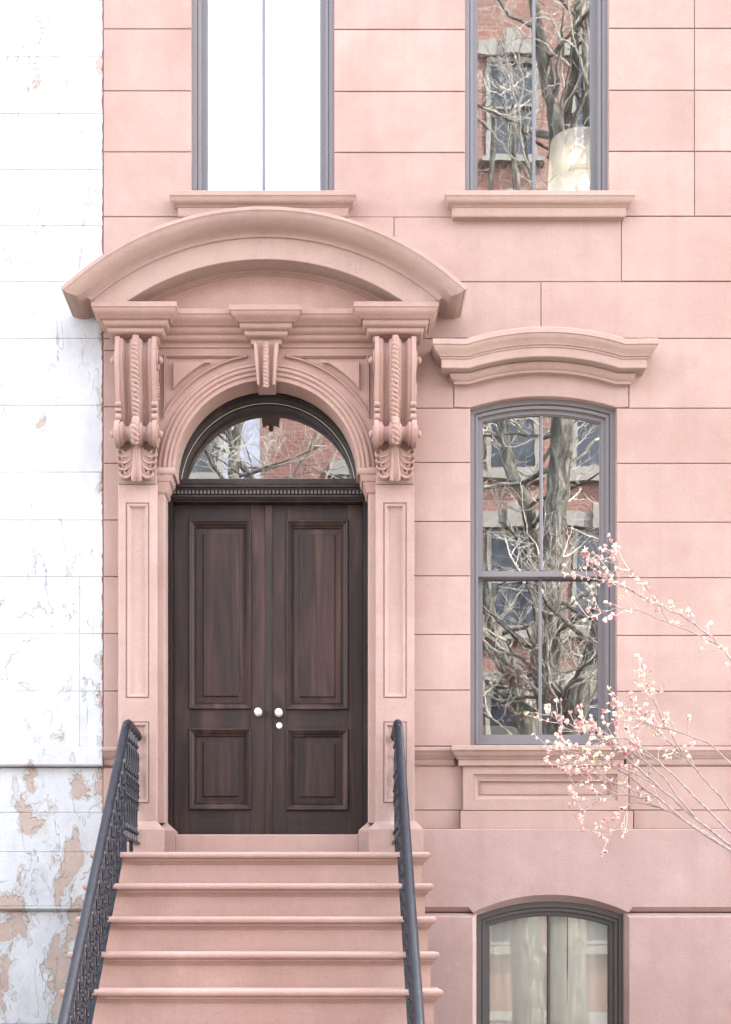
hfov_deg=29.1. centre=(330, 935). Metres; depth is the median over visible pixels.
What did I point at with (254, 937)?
stone stoop
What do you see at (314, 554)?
door
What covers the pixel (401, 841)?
stair railing
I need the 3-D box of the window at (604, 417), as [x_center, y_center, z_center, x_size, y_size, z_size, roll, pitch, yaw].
[1.512,-2.596,10.135,1.062,2.504,0.160,0,0,0]
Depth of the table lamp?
10.46 m
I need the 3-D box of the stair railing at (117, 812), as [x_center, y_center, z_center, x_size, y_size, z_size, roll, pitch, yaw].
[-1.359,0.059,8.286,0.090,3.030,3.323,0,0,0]
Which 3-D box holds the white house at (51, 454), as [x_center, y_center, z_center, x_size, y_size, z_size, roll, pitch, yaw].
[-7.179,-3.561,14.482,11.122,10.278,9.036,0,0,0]
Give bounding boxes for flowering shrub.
[524,533,730,856]
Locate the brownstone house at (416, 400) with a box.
[60,0,730,1023]
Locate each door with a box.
[174,505,264,833]
[265,505,362,833]
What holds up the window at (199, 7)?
in the brownstone house at (416, 400)
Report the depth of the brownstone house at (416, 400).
10.00 m
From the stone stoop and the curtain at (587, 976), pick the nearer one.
the stone stoop
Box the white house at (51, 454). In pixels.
[0,0,102,1023]
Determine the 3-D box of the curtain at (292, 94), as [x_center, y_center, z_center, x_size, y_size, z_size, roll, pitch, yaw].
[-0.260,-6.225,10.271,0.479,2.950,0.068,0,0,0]
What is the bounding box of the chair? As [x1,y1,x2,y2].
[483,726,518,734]
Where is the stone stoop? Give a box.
[59,852,442,1023]
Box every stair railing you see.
[57,719,141,1023]
[391,719,424,1023]
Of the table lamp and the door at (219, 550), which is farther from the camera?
the table lamp
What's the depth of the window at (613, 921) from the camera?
10.01 m
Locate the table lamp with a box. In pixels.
[547,126,589,189]
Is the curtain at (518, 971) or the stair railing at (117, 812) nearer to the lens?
the stair railing at (117, 812)
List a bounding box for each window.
[192,0,333,189]
[465,0,606,189]
[470,399,614,744]
[476,902,622,1023]
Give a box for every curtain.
[208,0,261,189]
[265,0,319,189]
[490,916,567,1023]
[567,917,606,1023]
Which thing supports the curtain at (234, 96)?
hanging from the brownstone house at (416, 400)
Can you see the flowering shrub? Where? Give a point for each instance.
(584, 728)

